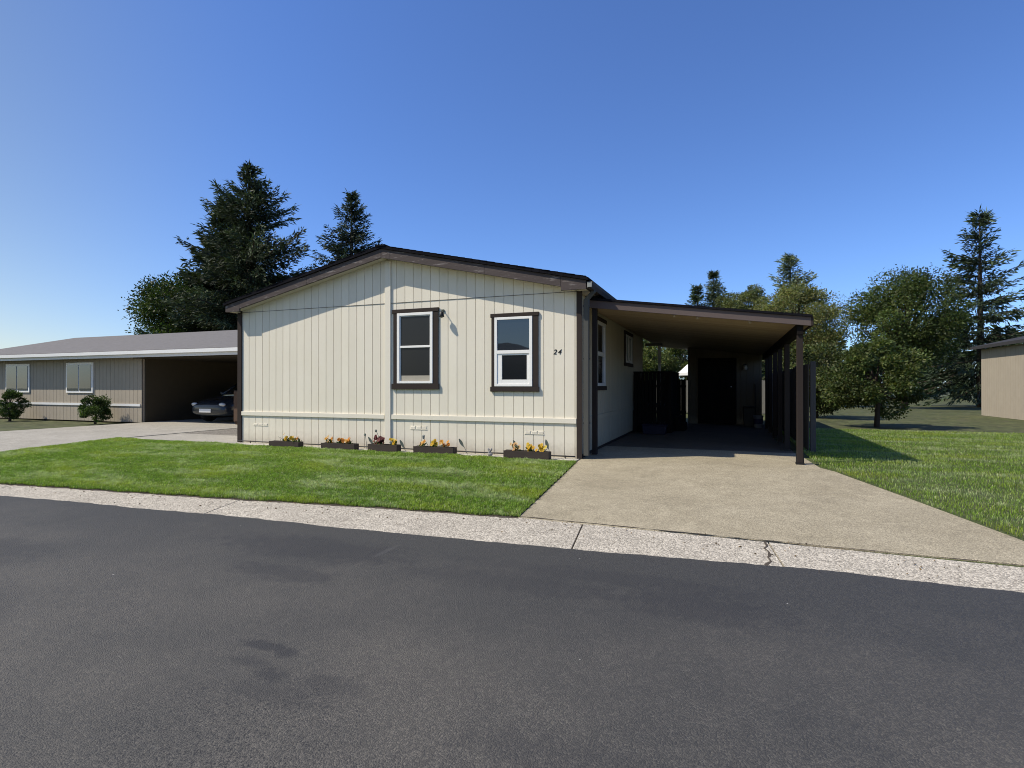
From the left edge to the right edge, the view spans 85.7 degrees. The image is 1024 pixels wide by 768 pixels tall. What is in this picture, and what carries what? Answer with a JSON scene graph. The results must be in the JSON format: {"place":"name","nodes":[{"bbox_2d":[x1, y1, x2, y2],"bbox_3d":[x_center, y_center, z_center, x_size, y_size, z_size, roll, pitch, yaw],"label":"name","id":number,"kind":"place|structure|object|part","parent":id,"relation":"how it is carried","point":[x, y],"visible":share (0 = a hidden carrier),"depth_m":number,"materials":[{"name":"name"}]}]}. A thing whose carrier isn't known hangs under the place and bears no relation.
{"place":"outdoors","nodes":[
{"label":"outdoors","id":0,"kind":"place"},
{"bbox_2d":[0,417,236,451],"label":"neighbour driveway","id":1,"kind":"structure","parent":0,"point":[15,439],"depth_m":15.09,"materials":[{"name":"concrete"}]},
{"bbox_2d":[191,384,236,420],"bbox_3d":[-9.366,0.569,20.390,2.135,1.484,4.508,0,0,21],"label":"parked car","id":2,"kind":"object","parent":1,"relation":"on","point":[211,409],"visible":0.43,"depth_m":18.41,"materials":[{"name":"paint"}]},
{"bbox_2d":[132,433,236,442],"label":"path","id":3,"kind":"structure","parent":0,"point":[207,437],"depth_m":13.32,"materials":[{"name":"concrete"}]},
{"bbox_2d":[234,391,236,424],"bbox_3d":[-8.618,0.763,17.885,0.550,1.100,0.548,0,0,21],"label":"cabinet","id":4,"kind":"object","parent":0,"point":[235,406],"visible":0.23,"depth_m":17.72,"materials":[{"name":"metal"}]},
{"bbox_3d":[-8.833,0.723,17.699,0.255,0.940,0.046,0,0,21],"label":"door","id":5,"kind":"part","parent":4,"relation":"part of","materials":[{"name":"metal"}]},
{"bbox_2d":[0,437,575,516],"bbox_3d":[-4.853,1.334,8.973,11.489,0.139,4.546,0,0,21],"label":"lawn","id":6,"kind":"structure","parent":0,"point":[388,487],"depth_m":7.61,"materials":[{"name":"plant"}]},
{"bbox_2d":[234,442,579,464],"bbox_3d":[-2.533,1.314,10.659,7.770,0.066,0.400,0,0,21],"label":"border strip","id":7,"kind":"object","parent":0,"point":[469,454],"visible":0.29,"depth_m":10.24,"materials":[{"name":"grey concrete"}]},
{"bbox_2d":[269,434,302,446],"bbox_3d":[-4.605,1.134,11.241,0.746,0.295,0.196,0,0,19],"label":"planter box","id":8,"kind":"object","parent":7,"relation":"on","point":[288,442],"visible":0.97,"depth_m":11.17,"materials":[{"name":"brown wood"}]},
{"bbox_2d":[321,435,358,449],"bbox_3d":[-3.389,1.142,10.845,0.790,0.270,0.166,0,0,20],"label":"planter box","id":9,"kind":"object","parent":7,"relation":"on","point":[347,444],"visible":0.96,"depth_m":10.78,"materials":[{"name":"brown wood"}]},
{"bbox_2d":[368,435,400,451],"bbox_3d":[-2.447,1.112,10.538,0.660,0.326,0.177,0,0,22],"label":"planter box","id":10,"kind":"object","parent":7,"relation":"on","point":[393,446],"visible":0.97,"depth_m":10.49,"materials":[{"name":"brown wood"}]},
{"bbox_2d":[238,440,575,458],"bbox_3d":[-2.477,1.267,10.777,7.630,0.082,0.036,0,0,21],"label":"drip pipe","id":11,"kind":"object","parent":7,"relation":"on","point":[565,456],"visible":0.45,"depth_m":10.16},
{"bbox_2d":[413,439,456,453],"bbox_3d":[-1.416,1.137,10.125,0.820,0.273,0.168,0,0,20],"label":"planter box","id":12,"kind":"object","parent":7,"relation":"on","point":[433,447],"visible":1,"depth_m":10.07,"materials":[{"name":"brown wood"}]},
{"bbox_2d":[487,448,492,455],"bbox_3d":[-0.388,1.200,9.739,0.100,0.150,0.075,0,0,21],"label":"garden ornament","id":13,"kind":"object","parent":7,"relation":"on","point":[489,452],"visible":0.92,"depth_m":9.72,"materials":[{"name":"stone"}]},
{"bbox_2d":[503,442,550,459],"bbox_3d":[0.259,1.135,9.467,0.820,0.273,0.175,0,0,21],"label":"planter box","id":14,"kind":"object","parent":7,"relation":"on","point":[541,453],"visible":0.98,"depth_m":9.41,"materials":[{"name":"brown wood"}]},
{"bbox_2d":[0,398,980,457],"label":"back yard","id":15,"kind":"structure","parent":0,"point":[18,424],"depth_m":19.64,"materials":[{"name":"green plant"}]},
{"bbox_2d":[0,389,31,420],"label":"shrub","id":16,"kind":"object","parent":15,"relation":"on","point":[10,410],"visible":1,"depth_m":20.23,"materials":[{"name":"green plant"}]},
{"bbox_2d":[77,395,112,423],"bbox_3d":[-14.155,0.925,18.681,1.122,1.194,1.179,0,0,21],"label":"shrub","id":17,"kind":"object","parent":15,"relation":"on","point":[97,407],"visible":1,"depth_m":18.58,"materials":[{"name":"green plant"}]},
{"bbox_2d":[0,330,236,421],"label":"neighbour house","id":18,"kind":"structure","parent":15,"relation":"on","point":[155,377],"depth_m":20.14,"materials":[{"name":"grey"}]},
{"bbox_2d":[6,364,29,391],"bbox_3d":[-19.169,-0.224,21.397,1.500,1.100,0.052,0,0,21],"label":"window","id":19,"kind":"structure","parent":18,"relation":"in","point":[17,375],"depth_m":21.33,"materials":[{"name":"grey glass"}]},
{"bbox_2d":[66,362,93,392],"bbox_3d":[-15.721,-0.229,20.056,1.500,1.100,0.052,0,0,21],"label":"window","id":20,"kind":"structure","parent":18,"relation":"in","point":[79,376],"depth_m":19.99,"materials":[{"name":"grey glass"}]},
{"bbox_2d":[117,269,232,334],"bbox_3d":[-21.547,-3.130,36.759,8.009,9.430,8.253,0,0,-28],"label":"broadleaf tree","id":21,"kind":"object","parent":15,"relation":"on","point":[152,309],"visible":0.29,"depth_m":34.43,"materials":[{"name":"green plant"}]},
{"bbox_2d":[158,195,247,332],"bbox_3d":[-18.547,-5.042,36.307,7.826,14.550,8.138,0,0,21],"label":"conifer tree","id":22,"kind":"object","parent":15,"relation":"on","point":[218,223],"visible":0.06,"depth_m":34.76,"materials":[{"name":"green plant"}]},
{"bbox_2d":[185,428,236,435],"bbox_3d":[-5.813,1.337,17.606,3.340,0.050,7.830,0,0,21],"label":"gravel bed","id":23,"kind":"object","parent":15,"relation":"on","point":[232,432],"visible":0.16,"depth_m":14.82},
{"bbox_2d":[134,160,318,334],"bbox_3d":[-14.825,-5.667,32.875,11.797,14.672,11.838,0,0,21],"label":"conifer tree","id":24,"kind":"object","parent":15,"relation":"on","point":[250,248],"visible":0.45,"depth_m":30.75,"materials":[{"name":"green plant"}]},
{"bbox_2d":[309,188,382,268],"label":"conifer tree","id":25,"kind":"object","parent":15,"relation":"on","point":[346,239],"visible":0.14,"depth_m":41.47,"materials":[{"name":"green plant"}]},
{"bbox_2d":[223,244,642,458],"bbox_3d":[-0.200,-0.671,16.465,8.195,3.958,12.700,0,0,21],"label":"manufactured home","id":26,"kind":"object","parent":15,"relation":"on","point":[408,348],"visible":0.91,"depth_m":10.65,"materials":[{"name":"beige"}]},
{"bbox_2d":[392,307,439,388],"bbox_3d":[-1.858,-0.673,10.595,1.040,1.550,0.041,0,0,21],"label":"window","id":27,"kind":"structure","parent":26,"relation":"in","point":[415,331],"depth_m":10.59,"materials":[{"name":"glass"}]},
{"bbox_2d":[490,312,538,391],"bbox_3d":[0.043,-0.567,9.855,0.930,1.407,0.041,0,0,21],"label":"window","id":28,"kind":"structure","parent":26,"relation":"in","point":[514,336],"depth_m":9.86,"materials":[{"name":"glass"}]},
{"bbox_2d":[598,316,606,389],"bbox_3d":[1.776,-0.601,11.050,0.041,1.450,1.100,0,0,21],"label":"window","id":29,"kind":"structure","parent":26,"relation":"in","point":[602,323],"depth_m":11.18,"materials":[{"name":"glass"}]},
{"bbox_2d":[624,330,632,366],"bbox_3d":[3.016,-0.890,14.238,0.041,0.880,1.280,0,0,21],"label":"window","id":30,"kind":"structure","parent":26,"relation":"in","point":[628,337],"depth_m":14.18,"materials":[{"name":"black paint"}]},
{"bbox_2d":[643,338,680,380],"bbox_3d":[6.761,-0.588,28.399,3.905,4.286,4.292,0,0,21],"label":"leafy bush","id":31,"kind":"object","parent":15,"relation":"on","point":[650,357],"visible":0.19,"depth_m":27.06,"materials":[{"name":"green plant"}]},
{"bbox_2d":[657,348,687,405],"bbox_3d":[9.112,-0.508,28.288,3.660,4.126,3.831,0,0,21],"label":"leafy bush","id":32,"kind":"object","parent":15,"relation":"on","point":[678,353],"visible":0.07,"depth_m":27.81,"materials":[{"name":"green plant"}]},
{"bbox_2d":[679,364,687,375],"bbox_3d":[8.155,-0.040,23.782,1.853,2.750,1.853,0,0,21],"label":"patio umbrella","id":33,"kind":"object","parent":15,"relation":"on","point":[683,371],"visible":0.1,"depth_m":23.58,"materials":[{"name":"white fabric"}]},
{"bbox_2d":[674,283,708,379],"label":"conifer tree","id":34,"kind":"object","parent":15,"relation":"on","point":[695,297],"visible":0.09,"depth_m":45.02,"materials":[{"name":"green plant"}]},
{"bbox_2d":[679,270,726,364],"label":"conifer tree","id":35,"kind":"object","parent":15,"relation":"on","point":[714,288],"visible":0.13,"depth_m":44.81,"materials":[{"name":"green plant"}]},
{"bbox_2d":[656,380,764,413],"bbox_3d":[7.903,0.566,25.550,7.038,1.550,0.127,0,0,21],"label":"board fence","id":36,"kind":"object","parent":15,"relation":"on","point":[763,396],"visible":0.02,"depth_m":24.37,"materials":[{"name":"paint"}]},
{"bbox_2d":[712,291,753,309],"bbox_3d":[15.734,-2.567,39.991,4.054,8.328,4.272,0,0,21],"label":"broadleaf tree","id":37,"kind":"object","parent":15,"relation":"on","point":[728,301],"visible":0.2,"depth_m":39.26,"materials":[{"name":"green plant"}]},
{"bbox_2d":[737,283,767,310],"bbox_3d":[17.619,-2.844,39.808,2.913,8.879,3.213,0,0,-1],"label":"broadleaf tree","id":38,"kind":"object","parent":15,"relation":"on","point":[755,293],"visible":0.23,"depth_m":39.51,"materials":[{"name":"green plant"}]},
{"bbox_2d":[762,253,845,379],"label":"conifer tree","id":39,"kind":"object","parent":15,"relation":"on","point":[789,259],"visible":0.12,"depth_m":41.66,"materials":[{"name":"green plant"}]},
{"bbox_2d":[909,205,1023,406],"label":"conifer tree","id":40,"kind":"object","parent":15,"relation":"on","point":[978,264],"visible":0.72,"depth_m":33.77,"materials":[{"name":"green plant"}]},
{"bbox_2d":[7,393,973,516],"bbox_3d":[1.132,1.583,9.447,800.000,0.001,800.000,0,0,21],"label":"ground","id":41,"kind":"structure","parent":0,"point":[462,512],"depth_m":7.84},
{"bbox_2d":[0,485,238,513],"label":"kerb strip","id":42,"kind":"object","parent":41,"relation":"on","point":[170,502],"visible":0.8,"depth_m":6.83,"materials":[{"name":"grey concrete"}]},
{"bbox_2d":[205,500,581,548],"bbox_3d":[-1.377,1.471,5.765,4.177,0.146,0.877,0,0,17],"label":"kerb strip","id":43,"kind":"object","parent":41,"relation":"on","point":[535,532],"visible":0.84,"depth_m":5.66,"materials":[{"name":"grey concrete"}]},
{"bbox_2d":[1,483,517,517],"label":"edge dirt","id":44,"kind":"structure","parent":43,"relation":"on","point":[272,501],"depth_m":6.57,"materials":[{"name":"brown soil"}]},
{"bbox_2d":[573,524,782,566],"bbox_3d":[1.387,1.468,4.821,1.754,0.145,0.806,0,0,21],"label":"kerb strip","id":45,"kind":"object","parent":41,"relation":"on","point":[597,538],"visible":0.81,"depth_m":4.84,"materials":[{"name":"grey concrete"}]},
{"bbox_2d":[764,541,771,565],"bbox_3d":[2.129,1.413,4.601,0.061,0.046,0.604,0,0,24],"label":"kerb crack","id":46,"kind":"object","parent":45,"relation":"on","point":[768,556],"visible":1,"depth_m":4.56,"materials":[{"name":"grey concrete"}]},
{"bbox_2d":[647,324,1019,398],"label":"woodland","id":47,"kind":"object","parent":41,"relation":"on","point":[882,370],"visible":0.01,"depth_m":56.87,"materials":[{"name":"green plant"}]},
{"bbox_2d":[769,542,1023,591],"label":"kerb strip","id":48,"kind":"object","parent":41,"relation":"on","point":[993,576],"visible":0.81,"depth_m":4.26,"materials":[{"name":"grey concrete"}]},
{"bbox_2d":[0,496,1023,767],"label":"road","id":49,"kind":"structure","parent":0,"point":[142,638],"depth_m":2.90,"materials":[{"name":"grey asphalt"}]},
{"bbox_2d":[8,484,1014,578],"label":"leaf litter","id":50,"kind":"object","parent":49,"relation":"on","point":[525,522],"visible":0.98,"depth_m":5.56,"materials":[{"name":"brown plant"}]},
{"bbox_2d":[0,0,1023,387],"label":"sky","id":51,"kind":"structure","parent":0,"point":[640,149],"materials":[{"name":"blue"}]},
{"bbox_2d":[606,422,793,452],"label":"carport floor","id":52,"kind":"structure","parent":0,"point":[730,437],"depth_m":12.84,"materials":[{"name":"concrete"}]},
{"bbox_2d":[641,423,668,434],"bbox_3d":[3.722,1.169,14.396,0.660,0.255,0.420,0,0,21],"label":"storage tote","id":53,"kind":"object","parent":52,"relation":"on","point":[652,428],"visible":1,"depth_m":14.22,"materials":[{"name":"plastic"}]},
{"bbox_2d":[633,343,686,432],"bbox_3d":[4.326,0.016,15.871,1.300,2.580,2.620,0,0,21],"label":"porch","id":54,"kind":"object","parent":52,"relation":"on","point":[666,405],"visible":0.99,"depth_m":14.80,"materials":[{"name":"brown wood"}]},
{"bbox_2d":[648,380,685,421],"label":"garden gate","id":55,"kind":"structure","parent":52,"relation":"on","point":[682,397],"depth_m":18.24,"materials":[{"name":"brown wood"}]},
{"bbox_2d":[589,298,813,464],"bbox_3d":[5.028,-0.119,14.413,3.605,2.832,11.130,0,0,21],"label":"carport","id":56,"kind":"object","parent":52,"relation":"on","point":[766,335],"visible":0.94,"depth_m":10.60,"materials":[{"name":"wood"}]},
{"bbox_2d":[688,348,761,424],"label":"storage shed","id":57,"kind":"structure","parent":52,"relation":"on","point":[724,387],"depth_m":17.73,"materials":[{"name":"brown wood"}]},
{"bbox_2d":[701,361,732,423],"bbox_3d":[6.598,0.268,17.764,0.960,2.030,0.137,0,0,21],"label":"door","id":58,"kind":"structure","parent":57,"relation":"in","point":[716,376],"depth_m":17.78,"materials":[{"name":"paint"}]},
{"bbox_2d":[743,406,755,426],"bbox_3d":[7.318,0.991,17.022,0.372,0.630,0.360,0,0,21],"label":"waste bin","id":59,"kind":"object","parent":52,"relation":"on","point":[749,412],"visible":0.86,"depth_m":16.87,"materials":[{"name":"plastic"}]},
{"bbox_2d":[582,446,834,471],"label":"driveway panel","id":60,"kind":"structure","parent":0,"point":[766,460],"depth_m":9.61,"materials":[{"name":"beige concrete"}]},
{"bbox_2d":[561,459,908,498],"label":"driveway","id":61,"kind":"structure","parent":0,"point":[817,482],"depth_m":7.71,"materials":[{"name":"beige concrete"}]},
{"bbox_2d":[753,415,763,427],"bbox_3d":[7.306,1.119,16.382,0.290,0.370,0.290,0,0,21],"label":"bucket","id":62,"kind":"object","parent":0,"point":[758,421],"visible":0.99,"depth_m":16.28,"materials":[{"name":"plastic"}]},
{"bbox_2d":[518,478,1023,565],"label":"driveway","id":63,"kind":"structure","parent":0,"point":[894,525],"depth_m":5.66,"materials":[{"name":"beige concrete"}]},
{"bbox_2d":[522,516,1023,565],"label":"driveway seam","id":64,"kind":"object","parent":63,"relation":"on","point":[787,542],"visible":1,"depth_m":4.80,"materials":[{"name":"grey concrete"}]},
{"bbox_2d":[762,406,1023,464],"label":"side yard","id":65,"kind":"structure","parent":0,"point":[949,419],"depth_m":18.44,"materials":[{"name":"green plant"}]},
{"bbox_2d":[772,361,815,452],"bbox_3d":[7.785,0.451,15.902,0.127,1.710,11.938,0,0,21],"label":"board fence","id":66,"kind":"object","parent":65,"relation":"on","point":[805,405],"visible":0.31,"depth_m":10.74,"materials":[{"name":"grey wood"}]},
{"bbox_2d":[751,278,856,370],"bbox_3d":[17.262,-2.414,33.569,6.060,7.976,5.872,0,0,21],"label":"broadleaf tree","id":67,"kind":"object","parent":65,"relation":"on","point":[786,299],"visible":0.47,"depth_m":32.66,"materials":[{"name":"green plant"}]},
{"bbox_2d":[772,339,845,417],"bbox_3d":[11.863,-0.134,21.760,3.206,3.331,3.192,0,0,44],"label":"leafy bush","id":68,"kind":"object","parent":65,"relation":"on","point":[825,355],"visible":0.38,"depth_m":21.34,"materials":[{"name":"green plant"}]},
{"bbox_2d":[816,336,935,426],"bbox_3d":[10.828,0.044,16.716,2.866,2.938,2.934,0,0,-13],"label":"leafy bush","id":69,"kind":"object","parent":65,"relation":"on","point":[859,383],"visible":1,"depth_m":16.27,"materials":[{"name":"green plant"}]},
{"bbox_2d":[834,262,976,407],"bbox_3d":[21.544,-2.541,30.259,6.654,8.205,6.741,0,0,21],"label":"broadleaf tree","id":70,"kind":"object","parent":65,"relation":"on","point":[887,312],"visible":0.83,"depth_m":29.01,"materials":[{"name":"green plant"}]},
{"bbox_2d":[777,427,1023,566],"bbox_3d":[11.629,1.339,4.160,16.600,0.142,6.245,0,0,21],"label":"side lawn","id":71,"kind":"structure","parent":0,"point":[963,516],"depth_m":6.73,"materials":[{"name":"plant"}]},
{"bbox_2d":[970,336,1023,419],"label":"neighbour house","id":72,"kind":"structure","parent":0,"point":[1002,382],"depth_m":21.68,"materials":[{"name":"beige wood"}]}
]}

